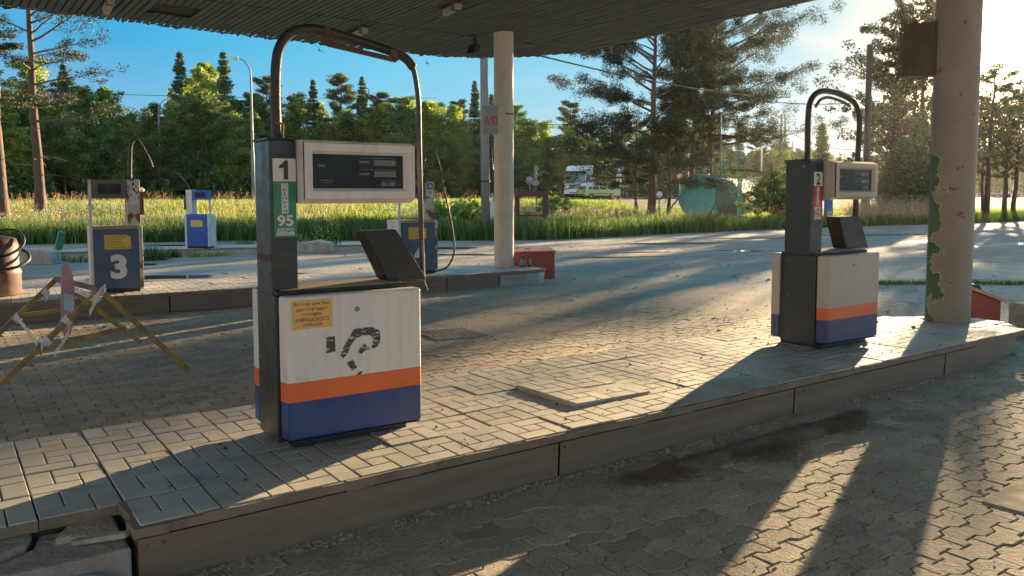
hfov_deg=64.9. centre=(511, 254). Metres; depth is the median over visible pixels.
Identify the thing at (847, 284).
front door
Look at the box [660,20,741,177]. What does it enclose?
pine tree
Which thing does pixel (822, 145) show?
spruce tree
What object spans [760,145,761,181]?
post
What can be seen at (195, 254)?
grass tuft
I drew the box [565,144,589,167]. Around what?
aspen tree
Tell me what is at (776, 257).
rear door
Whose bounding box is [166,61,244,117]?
birch tree
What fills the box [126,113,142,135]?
birch tree
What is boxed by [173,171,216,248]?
fuel pump
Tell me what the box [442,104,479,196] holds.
birch tree
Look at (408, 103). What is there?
birch tree
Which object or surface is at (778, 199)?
bush
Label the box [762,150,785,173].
birch tree
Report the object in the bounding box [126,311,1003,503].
island litter
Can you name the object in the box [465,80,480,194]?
spruce tree
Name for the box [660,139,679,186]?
pine tree
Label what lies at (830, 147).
power line
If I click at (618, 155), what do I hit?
aspen tree
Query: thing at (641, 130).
birch tree
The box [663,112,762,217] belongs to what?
fuel tank
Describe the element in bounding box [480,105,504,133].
fuel sign
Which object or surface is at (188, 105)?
aspen tree
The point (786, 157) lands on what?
birch tree
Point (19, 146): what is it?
birch tree
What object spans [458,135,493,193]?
aspen tree
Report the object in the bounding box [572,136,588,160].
birch tree
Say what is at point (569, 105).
pine tree
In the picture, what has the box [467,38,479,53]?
floodlight
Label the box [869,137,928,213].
spruce tree
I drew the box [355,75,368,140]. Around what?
spruce tree
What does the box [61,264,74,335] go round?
paddle board
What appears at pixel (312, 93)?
spruce tree
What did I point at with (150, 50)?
sky
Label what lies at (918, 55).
sign box
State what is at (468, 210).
bush
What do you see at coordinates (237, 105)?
aspen tree
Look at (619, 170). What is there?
road sign
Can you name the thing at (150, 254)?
grass tuft
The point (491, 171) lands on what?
aspen tree
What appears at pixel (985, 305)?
sand box
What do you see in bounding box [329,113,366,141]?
aspen tree
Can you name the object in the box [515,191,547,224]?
steel frame
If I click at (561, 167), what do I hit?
birch tree
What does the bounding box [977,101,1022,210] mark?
aspen tree
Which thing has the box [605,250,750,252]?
puddle
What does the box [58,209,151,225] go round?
purple flowers
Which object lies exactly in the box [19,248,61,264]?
concrete block
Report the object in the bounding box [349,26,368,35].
ceiling lamp
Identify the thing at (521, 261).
beer bottle
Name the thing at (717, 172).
birch tree
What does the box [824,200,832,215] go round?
notice board
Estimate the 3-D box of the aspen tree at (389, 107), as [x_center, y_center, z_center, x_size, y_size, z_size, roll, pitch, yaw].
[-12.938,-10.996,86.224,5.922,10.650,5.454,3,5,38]
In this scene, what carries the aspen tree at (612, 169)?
on the ground at (993, 200)
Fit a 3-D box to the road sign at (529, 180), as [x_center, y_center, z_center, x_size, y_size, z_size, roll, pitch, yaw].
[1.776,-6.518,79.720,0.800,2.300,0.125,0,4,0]
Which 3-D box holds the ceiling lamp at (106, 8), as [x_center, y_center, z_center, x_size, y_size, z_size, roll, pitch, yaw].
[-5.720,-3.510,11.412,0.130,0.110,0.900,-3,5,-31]
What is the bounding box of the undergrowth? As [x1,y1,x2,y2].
[5,152,1023,199]
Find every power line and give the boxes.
[0,90,407,98]
[518,122,638,124]
[540,55,799,97]
[728,94,879,104]
[783,127,854,149]
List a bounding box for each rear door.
[252,288,259,420]
[771,252,781,336]
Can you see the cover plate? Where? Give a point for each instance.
(1010, 497)
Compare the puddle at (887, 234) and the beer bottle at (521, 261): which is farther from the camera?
the puddle at (887, 234)
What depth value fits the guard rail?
149.56 m
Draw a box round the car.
[576,185,617,198]
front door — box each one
[279,287,420,443]
[816,252,878,345]
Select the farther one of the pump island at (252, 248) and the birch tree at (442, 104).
the birch tree at (442, 104)
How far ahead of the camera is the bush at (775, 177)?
45.56 m
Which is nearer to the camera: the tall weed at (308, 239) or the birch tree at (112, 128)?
the tall weed at (308, 239)
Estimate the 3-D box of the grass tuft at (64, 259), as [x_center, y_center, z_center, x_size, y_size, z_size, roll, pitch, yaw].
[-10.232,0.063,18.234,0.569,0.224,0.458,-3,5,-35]
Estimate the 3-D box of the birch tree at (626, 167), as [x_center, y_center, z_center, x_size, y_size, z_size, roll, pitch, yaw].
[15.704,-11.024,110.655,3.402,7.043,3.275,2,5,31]
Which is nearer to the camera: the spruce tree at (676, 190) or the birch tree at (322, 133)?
the birch tree at (322, 133)
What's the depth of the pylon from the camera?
257.49 m
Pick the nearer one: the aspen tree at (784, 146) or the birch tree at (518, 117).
the birch tree at (518, 117)
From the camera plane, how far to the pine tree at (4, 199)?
32.86 m
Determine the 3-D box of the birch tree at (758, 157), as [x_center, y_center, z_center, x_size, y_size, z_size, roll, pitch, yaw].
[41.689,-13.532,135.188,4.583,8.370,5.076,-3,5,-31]
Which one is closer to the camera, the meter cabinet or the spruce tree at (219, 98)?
the meter cabinet
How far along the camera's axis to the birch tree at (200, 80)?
76.68 m
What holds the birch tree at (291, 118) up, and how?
on the ground at (993, 200)
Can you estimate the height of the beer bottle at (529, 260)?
0.240 m
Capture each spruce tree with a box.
[50,64,81,194]
[159,51,194,194]
[211,96,232,196]
[212,50,248,193]
[302,78,322,138]
[316,130,321,140]
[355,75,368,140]
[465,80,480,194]
[476,92,493,193]
[541,145,552,195]
[646,119,667,195]
[656,154,663,194]
[671,155,681,194]
[715,133,727,175]
[733,128,745,173]
[811,123,833,160]
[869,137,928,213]
[907,110,930,204]
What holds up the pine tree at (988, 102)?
on the ground at (993, 200)
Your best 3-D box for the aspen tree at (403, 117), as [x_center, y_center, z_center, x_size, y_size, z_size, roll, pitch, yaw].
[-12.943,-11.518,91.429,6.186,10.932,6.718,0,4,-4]
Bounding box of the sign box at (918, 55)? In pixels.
[899,20,937,79]
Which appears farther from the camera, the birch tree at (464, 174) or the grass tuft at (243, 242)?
the birch tree at (464, 174)
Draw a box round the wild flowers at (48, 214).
[0,198,648,224]
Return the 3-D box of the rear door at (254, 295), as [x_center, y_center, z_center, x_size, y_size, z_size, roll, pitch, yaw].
[-1.035,0.510,4.398,0.725,0.698,0.083,-3,5,-34]
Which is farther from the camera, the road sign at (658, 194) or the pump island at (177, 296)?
the road sign at (658, 194)
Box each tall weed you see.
[297,233,311,244]
[312,219,331,239]
[321,213,342,244]
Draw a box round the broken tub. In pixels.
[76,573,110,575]
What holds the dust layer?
on the paving
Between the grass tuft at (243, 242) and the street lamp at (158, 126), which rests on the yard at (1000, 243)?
the grass tuft at (243, 242)
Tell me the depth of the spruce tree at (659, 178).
114.56 m
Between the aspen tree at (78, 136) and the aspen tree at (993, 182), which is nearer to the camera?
the aspen tree at (78, 136)
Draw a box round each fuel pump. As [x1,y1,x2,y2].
[87,139,152,292]
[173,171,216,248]
[252,24,427,448]
[387,151,454,273]
[771,88,878,348]
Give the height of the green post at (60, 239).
0.698 m
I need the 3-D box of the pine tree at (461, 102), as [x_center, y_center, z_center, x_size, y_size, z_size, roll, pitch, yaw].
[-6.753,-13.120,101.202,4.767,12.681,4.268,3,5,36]
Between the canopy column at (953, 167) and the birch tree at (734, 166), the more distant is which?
the birch tree at (734, 166)
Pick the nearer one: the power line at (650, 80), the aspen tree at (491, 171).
the power line at (650, 80)
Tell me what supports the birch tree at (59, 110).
on the ground at (993, 200)
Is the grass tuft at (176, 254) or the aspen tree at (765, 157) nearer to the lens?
the grass tuft at (176, 254)
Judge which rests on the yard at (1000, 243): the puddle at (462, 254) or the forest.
the puddle at (462, 254)
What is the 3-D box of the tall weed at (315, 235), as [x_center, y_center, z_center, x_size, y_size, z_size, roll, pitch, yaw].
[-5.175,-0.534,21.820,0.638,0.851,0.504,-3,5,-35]
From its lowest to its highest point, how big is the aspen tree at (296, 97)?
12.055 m
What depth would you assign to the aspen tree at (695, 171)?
117.42 m
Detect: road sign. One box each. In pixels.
[526,177,533,198]
[533,166,538,198]
[613,179,619,200]
[616,167,623,200]
[656,192,661,217]
[676,173,682,189]
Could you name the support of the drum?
on the pump island at (177, 296)
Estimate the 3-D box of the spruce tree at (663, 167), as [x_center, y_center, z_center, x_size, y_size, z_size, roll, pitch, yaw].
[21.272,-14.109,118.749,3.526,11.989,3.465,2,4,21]
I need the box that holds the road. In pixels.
[17,197,677,200]
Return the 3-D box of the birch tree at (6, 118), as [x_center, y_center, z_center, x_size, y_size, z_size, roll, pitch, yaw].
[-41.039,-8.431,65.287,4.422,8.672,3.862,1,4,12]
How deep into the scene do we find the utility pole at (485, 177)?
26.72 m
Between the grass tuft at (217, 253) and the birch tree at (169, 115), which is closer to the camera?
the grass tuft at (217, 253)
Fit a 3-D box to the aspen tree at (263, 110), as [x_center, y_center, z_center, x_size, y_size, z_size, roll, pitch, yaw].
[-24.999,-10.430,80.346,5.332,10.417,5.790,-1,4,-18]
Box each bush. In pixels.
[417,190,480,219]
[434,194,480,224]
[533,191,573,215]
[725,170,782,216]
[740,151,796,215]
[756,183,823,215]
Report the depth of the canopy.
12.46 m
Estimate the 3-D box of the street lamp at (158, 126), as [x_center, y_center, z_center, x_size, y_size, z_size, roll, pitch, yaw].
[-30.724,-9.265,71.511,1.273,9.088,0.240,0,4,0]
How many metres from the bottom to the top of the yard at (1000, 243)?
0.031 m
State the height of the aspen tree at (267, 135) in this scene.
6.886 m
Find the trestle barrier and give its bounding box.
[0,276,190,388]
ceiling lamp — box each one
[100,0,115,15]
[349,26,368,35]
[439,2,461,17]
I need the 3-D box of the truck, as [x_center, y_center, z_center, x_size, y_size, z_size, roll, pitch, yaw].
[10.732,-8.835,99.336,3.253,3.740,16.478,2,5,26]
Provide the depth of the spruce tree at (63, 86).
69.54 m
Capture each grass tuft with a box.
[61,254,71,260]
[69,253,87,262]
[143,242,170,260]
[161,248,181,257]
[185,250,210,257]
[207,250,231,256]
[235,239,254,244]
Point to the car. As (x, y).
(589, 191)
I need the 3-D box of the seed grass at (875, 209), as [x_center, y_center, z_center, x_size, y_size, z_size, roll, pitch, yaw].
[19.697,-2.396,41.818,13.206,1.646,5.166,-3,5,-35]
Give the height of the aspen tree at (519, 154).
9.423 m
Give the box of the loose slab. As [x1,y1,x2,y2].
[516,374,649,408]
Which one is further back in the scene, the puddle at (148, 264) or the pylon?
the pylon
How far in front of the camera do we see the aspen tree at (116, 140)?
68.74 m
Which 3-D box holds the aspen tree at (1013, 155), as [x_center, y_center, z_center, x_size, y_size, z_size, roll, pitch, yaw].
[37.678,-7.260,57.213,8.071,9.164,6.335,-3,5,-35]
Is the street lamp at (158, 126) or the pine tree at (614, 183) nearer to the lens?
the pine tree at (614, 183)
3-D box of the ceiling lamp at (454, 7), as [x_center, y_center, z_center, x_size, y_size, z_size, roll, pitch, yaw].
[-0.897,-3.537,11.663,0.130,0.110,0.620,-2,5,-27]
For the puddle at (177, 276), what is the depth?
14.60 m
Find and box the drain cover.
[420,327,486,340]
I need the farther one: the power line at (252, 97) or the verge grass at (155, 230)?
the power line at (252, 97)
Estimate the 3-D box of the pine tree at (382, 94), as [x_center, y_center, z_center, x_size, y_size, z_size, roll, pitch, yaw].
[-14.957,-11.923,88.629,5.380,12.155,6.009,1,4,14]
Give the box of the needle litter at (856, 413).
[605,408,879,494]
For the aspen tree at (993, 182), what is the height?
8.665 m
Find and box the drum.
[0,228,30,296]
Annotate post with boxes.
[54,231,65,250]
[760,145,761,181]
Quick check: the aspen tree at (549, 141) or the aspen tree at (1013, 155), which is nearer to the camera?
the aspen tree at (1013, 155)
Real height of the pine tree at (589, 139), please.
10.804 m
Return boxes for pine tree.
[0,10,152,216]
[0,27,79,219]
[46,78,94,112]
[243,75,284,130]
[319,72,366,132]
[355,91,398,140]
[446,98,469,168]
[472,122,490,191]
[540,26,734,216]
[555,99,589,140]
[583,122,608,159]
[586,105,656,208]
[626,0,863,175]
[648,27,703,216]
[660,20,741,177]
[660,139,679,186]
[679,21,736,173]
[722,139,734,157]
[746,129,767,160]
[873,0,935,113]
[922,0,935,124]
[976,62,1023,212]
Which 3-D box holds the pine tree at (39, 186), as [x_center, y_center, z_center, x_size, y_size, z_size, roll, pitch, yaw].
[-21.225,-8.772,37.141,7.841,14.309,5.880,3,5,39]
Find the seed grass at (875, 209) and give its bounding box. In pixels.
[838,193,928,225]
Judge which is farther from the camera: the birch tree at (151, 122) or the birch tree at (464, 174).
the birch tree at (464, 174)
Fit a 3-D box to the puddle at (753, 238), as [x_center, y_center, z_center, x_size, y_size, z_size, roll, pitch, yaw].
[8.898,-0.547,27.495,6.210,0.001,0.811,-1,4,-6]
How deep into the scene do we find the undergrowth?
72.46 m
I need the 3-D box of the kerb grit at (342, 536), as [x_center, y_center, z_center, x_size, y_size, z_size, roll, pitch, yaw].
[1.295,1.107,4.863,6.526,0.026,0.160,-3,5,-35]
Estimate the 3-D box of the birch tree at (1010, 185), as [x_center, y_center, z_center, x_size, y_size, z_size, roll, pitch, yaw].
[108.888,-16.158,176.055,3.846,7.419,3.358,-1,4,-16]
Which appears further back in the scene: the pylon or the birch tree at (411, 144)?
the pylon
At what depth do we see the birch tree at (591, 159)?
105.12 m
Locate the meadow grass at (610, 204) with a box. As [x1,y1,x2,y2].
[0,198,1023,225]
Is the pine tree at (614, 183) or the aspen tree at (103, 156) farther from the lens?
the aspen tree at (103, 156)
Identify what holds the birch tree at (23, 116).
on the ground at (993, 200)
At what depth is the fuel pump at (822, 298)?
6.48 m
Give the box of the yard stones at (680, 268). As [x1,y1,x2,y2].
[321,234,1022,322]
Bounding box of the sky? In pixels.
[0,0,1023,192]
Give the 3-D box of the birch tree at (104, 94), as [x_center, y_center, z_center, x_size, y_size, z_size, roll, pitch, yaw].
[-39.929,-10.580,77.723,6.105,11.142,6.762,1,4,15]
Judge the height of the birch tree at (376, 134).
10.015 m
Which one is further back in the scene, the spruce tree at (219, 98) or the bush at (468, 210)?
the spruce tree at (219, 98)
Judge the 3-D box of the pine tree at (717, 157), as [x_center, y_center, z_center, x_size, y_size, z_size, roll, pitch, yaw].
[15.029,-10.587,61.473,5.801,14.714,5.234,-3,5,-35]
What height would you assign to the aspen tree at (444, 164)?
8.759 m
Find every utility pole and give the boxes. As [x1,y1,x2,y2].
[480,57,493,234]
[861,44,872,211]
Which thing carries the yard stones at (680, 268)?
on the yard at (1000, 243)
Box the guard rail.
[976,193,1023,196]
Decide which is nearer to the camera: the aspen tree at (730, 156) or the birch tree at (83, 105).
the birch tree at (83, 105)
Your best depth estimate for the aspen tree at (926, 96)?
54.73 m
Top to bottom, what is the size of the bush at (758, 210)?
2.960 m
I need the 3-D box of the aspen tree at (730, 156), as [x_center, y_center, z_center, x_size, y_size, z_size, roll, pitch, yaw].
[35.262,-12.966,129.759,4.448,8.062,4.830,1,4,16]
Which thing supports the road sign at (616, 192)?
on the ground at (993, 200)
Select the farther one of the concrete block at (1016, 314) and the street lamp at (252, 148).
the street lamp at (252, 148)
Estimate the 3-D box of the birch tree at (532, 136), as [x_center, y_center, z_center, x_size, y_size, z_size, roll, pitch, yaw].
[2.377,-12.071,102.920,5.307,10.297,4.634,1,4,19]
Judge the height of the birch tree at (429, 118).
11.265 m
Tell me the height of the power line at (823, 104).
2.889 m
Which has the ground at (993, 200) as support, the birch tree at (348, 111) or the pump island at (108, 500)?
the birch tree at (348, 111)
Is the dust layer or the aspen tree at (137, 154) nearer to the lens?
the dust layer
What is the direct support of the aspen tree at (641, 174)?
on the ground at (993, 200)
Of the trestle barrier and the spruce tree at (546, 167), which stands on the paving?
the trestle barrier
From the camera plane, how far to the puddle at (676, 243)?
24.51 m
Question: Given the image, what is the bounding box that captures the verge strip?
[878,278,1023,284]
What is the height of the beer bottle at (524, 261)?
0.240 m
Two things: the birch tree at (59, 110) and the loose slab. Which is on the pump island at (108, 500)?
the loose slab
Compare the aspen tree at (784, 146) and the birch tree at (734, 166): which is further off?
the aspen tree at (784, 146)
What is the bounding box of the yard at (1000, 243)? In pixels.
[0,221,1023,325]
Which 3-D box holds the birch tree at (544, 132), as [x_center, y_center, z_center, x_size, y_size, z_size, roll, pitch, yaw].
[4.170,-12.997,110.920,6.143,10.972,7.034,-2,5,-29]
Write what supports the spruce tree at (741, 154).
on the ground at (993, 200)
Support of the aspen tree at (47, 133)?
on the ground at (993, 200)
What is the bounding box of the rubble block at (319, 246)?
[297,239,334,252]
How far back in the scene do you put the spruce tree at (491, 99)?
102.48 m
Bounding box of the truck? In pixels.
[561,165,629,197]
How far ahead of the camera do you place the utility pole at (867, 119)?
43.45 m
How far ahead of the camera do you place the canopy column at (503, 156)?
13.63 m
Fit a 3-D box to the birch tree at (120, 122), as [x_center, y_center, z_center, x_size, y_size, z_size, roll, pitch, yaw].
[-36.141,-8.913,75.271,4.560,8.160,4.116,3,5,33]
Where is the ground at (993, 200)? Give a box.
[11,195,1023,241]
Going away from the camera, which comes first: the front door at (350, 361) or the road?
the front door at (350, 361)
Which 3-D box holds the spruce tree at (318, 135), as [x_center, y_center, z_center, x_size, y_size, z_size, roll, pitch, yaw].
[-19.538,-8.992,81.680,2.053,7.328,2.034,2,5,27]
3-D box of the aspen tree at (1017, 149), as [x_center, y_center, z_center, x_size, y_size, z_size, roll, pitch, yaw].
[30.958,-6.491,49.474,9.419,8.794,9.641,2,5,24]
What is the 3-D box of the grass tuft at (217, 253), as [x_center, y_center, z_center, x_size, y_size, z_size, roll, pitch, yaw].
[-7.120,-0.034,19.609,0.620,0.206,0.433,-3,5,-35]
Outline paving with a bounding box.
[0,289,1023,575]
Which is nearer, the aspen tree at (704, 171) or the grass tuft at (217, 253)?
the grass tuft at (217, 253)
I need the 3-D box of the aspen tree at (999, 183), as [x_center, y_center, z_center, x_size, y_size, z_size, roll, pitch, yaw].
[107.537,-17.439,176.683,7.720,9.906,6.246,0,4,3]
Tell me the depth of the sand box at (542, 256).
14.25 m
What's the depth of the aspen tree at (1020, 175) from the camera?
176.00 m
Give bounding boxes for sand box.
[514,246,555,277]
[971,284,1007,320]
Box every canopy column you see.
[494,29,513,266]
[924,0,982,323]
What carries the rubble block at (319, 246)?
on the yard at (1000, 243)
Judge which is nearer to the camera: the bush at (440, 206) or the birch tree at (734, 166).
the bush at (440, 206)
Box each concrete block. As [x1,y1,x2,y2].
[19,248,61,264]
[1008,301,1023,328]
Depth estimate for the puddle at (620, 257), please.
19.11 m
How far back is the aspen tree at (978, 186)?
177.07 m
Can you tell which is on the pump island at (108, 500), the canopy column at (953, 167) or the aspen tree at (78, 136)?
the canopy column at (953, 167)
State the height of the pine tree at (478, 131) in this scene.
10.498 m
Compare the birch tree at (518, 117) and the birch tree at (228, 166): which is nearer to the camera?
the birch tree at (228, 166)
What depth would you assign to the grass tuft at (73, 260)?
17.98 m
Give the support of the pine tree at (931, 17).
on the ground at (993, 200)
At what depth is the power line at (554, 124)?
83.99 m
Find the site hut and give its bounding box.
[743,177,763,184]
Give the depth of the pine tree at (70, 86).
74.71 m
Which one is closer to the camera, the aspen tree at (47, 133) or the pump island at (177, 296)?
the pump island at (177, 296)
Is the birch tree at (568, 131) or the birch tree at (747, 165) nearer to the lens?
the birch tree at (568, 131)
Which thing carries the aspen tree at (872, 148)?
on the ground at (993, 200)
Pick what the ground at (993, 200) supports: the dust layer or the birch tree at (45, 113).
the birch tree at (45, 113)
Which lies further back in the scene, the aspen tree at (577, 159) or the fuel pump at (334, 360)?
the aspen tree at (577, 159)
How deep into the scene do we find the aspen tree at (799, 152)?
135.95 m
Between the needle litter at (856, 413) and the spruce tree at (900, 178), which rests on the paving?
the needle litter at (856, 413)
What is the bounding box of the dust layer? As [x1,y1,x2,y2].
[0,275,1022,575]
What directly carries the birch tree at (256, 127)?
on the ground at (993, 200)
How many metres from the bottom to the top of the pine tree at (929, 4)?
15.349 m
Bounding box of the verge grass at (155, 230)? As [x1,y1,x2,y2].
[0,209,1023,244]
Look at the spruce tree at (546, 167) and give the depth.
101.55 m
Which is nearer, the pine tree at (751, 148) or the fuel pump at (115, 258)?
the fuel pump at (115, 258)
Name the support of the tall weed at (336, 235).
on the yard at (1000, 243)
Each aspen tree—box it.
[11,117,73,191]
[48,112,127,190]
[69,114,122,179]
[101,135,138,179]
[112,135,169,194]
[146,122,198,193]
[167,93,222,189]
[173,92,242,189]
[216,92,270,194]
[239,98,270,168]
[247,132,271,161]
[281,91,323,139]
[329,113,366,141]
[367,102,416,145]
[391,103,416,162]
[406,130,426,199]
[423,124,471,194]
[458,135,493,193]
[472,134,519,190]
[514,123,537,185]
[539,135,569,192]
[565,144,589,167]
[589,133,634,172]
[599,139,621,180]
[632,154,648,193]
[664,137,704,180]
[698,152,713,173]
[722,149,742,178]
[749,147,774,188]
[770,140,793,166]
[785,148,810,171]
[813,0,989,162]
[837,101,891,207]
[872,8,935,146]
[976,164,985,192]
[977,79,1023,212]
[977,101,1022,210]
[984,160,1000,192]
[987,116,1023,172]
[991,157,1023,192]
[1001,143,1023,196]
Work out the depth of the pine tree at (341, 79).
90.03 m
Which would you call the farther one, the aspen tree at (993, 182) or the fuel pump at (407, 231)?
the aspen tree at (993, 182)
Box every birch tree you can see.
[0,89,19,168]
[1,96,31,181]
[3,127,49,188]
[4,57,73,131]
[8,103,44,181]
[23,93,53,172]
[40,102,88,194]
[69,85,100,162]
[87,120,117,173]
[90,86,133,123]
[108,114,141,161]
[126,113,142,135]
[128,102,172,180]
[158,109,180,194]
[164,65,219,166]
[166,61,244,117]
[202,112,250,184]
[234,112,265,184]
[269,101,311,140]
[312,128,324,140]
[321,122,348,140]
[327,107,360,141]
[347,106,403,142]
[391,95,415,131]
[399,137,422,174]
[404,100,456,181]
[422,99,451,197]
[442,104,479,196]
[447,127,480,189]
[514,104,545,190]
[519,119,547,197]
[524,150,549,196]
[534,119,558,154]
[550,148,573,194]
[555,126,585,164]
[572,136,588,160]
[584,141,610,177]
[618,155,635,188]
[628,125,648,149]
[713,151,728,175]
[729,163,742,178]
[740,157,756,176]
[741,163,753,176]
[750,148,771,173]
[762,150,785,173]
[777,150,791,174]
[1004,169,1012,191]
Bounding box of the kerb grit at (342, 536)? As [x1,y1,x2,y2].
[190,368,985,575]
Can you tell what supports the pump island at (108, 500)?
on the paving
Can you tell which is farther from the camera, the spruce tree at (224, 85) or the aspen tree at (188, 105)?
the spruce tree at (224, 85)
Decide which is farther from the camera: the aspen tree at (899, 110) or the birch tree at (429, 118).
the birch tree at (429, 118)
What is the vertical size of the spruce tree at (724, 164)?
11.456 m
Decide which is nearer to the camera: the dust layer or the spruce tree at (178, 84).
the dust layer
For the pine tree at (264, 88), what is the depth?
86.69 m
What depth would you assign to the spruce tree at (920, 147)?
45.30 m
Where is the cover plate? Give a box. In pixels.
[982,478,1023,513]
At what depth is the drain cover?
8.47 m
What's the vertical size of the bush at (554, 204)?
1.499 m
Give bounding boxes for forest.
[7,88,1023,198]
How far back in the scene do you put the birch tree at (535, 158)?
98.69 m
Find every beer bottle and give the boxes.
[519,253,522,266]
[523,253,525,266]
[528,253,530,266]
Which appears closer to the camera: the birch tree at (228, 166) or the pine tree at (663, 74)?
the pine tree at (663, 74)
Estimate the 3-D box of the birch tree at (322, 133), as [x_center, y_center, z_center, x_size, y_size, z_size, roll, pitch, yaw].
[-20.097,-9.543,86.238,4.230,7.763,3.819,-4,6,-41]
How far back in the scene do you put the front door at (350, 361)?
3.99 m
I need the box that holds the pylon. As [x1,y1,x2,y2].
[780,114,785,139]
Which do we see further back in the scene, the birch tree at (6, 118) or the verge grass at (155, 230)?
the birch tree at (6, 118)
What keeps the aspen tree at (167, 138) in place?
on the ground at (993, 200)
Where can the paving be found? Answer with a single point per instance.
(816, 525)
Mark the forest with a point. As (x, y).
(324, 114)
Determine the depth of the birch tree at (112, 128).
72.83 m
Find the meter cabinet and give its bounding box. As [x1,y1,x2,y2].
[490,199,493,219]
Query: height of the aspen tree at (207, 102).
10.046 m
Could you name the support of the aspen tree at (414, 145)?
on the ground at (993, 200)
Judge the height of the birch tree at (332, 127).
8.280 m
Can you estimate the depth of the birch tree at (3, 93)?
72.23 m
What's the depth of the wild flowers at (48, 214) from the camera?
38.41 m
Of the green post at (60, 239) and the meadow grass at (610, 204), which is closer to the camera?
the green post at (60, 239)
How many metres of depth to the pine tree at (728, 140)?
133.52 m
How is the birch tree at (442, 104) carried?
on the ground at (993, 200)
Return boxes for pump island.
[0,265,544,324]
[0,316,1023,575]
[60,242,363,258]
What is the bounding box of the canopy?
[0,0,814,58]
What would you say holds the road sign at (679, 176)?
on the ground at (993, 200)
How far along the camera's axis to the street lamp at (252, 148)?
51.54 m
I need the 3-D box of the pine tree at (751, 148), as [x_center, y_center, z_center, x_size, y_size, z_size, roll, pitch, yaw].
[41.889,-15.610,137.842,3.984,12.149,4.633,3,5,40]
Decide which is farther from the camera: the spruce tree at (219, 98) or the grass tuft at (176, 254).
the spruce tree at (219, 98)
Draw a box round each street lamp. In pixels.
[158,98,171,189]
[231,56,255,201]
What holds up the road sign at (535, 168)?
on the ground at (993, 200)
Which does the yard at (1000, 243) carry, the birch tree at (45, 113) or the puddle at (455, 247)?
the puddle at (455, 247)
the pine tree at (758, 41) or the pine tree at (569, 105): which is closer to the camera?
the pine tree at (758, 41)
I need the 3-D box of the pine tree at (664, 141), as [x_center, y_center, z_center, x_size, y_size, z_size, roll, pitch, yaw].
[7.207,-9.509,46.991,11.441,15.081,10.204,1,4,16]
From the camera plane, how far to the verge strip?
13.13 m
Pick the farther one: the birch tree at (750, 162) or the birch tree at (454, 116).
the birch tree at (750, 162)
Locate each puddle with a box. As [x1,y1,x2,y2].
[88,274,236,279]
[144,263,156,265]
[438,247,475,248]
[438,254,493,255]
[577,256,664,257]
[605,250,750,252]
[630,242,730,244]
[718,237,784,238]
[822,234,926,235]
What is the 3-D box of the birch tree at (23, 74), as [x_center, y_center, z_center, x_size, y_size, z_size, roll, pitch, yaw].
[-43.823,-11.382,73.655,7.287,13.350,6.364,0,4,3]

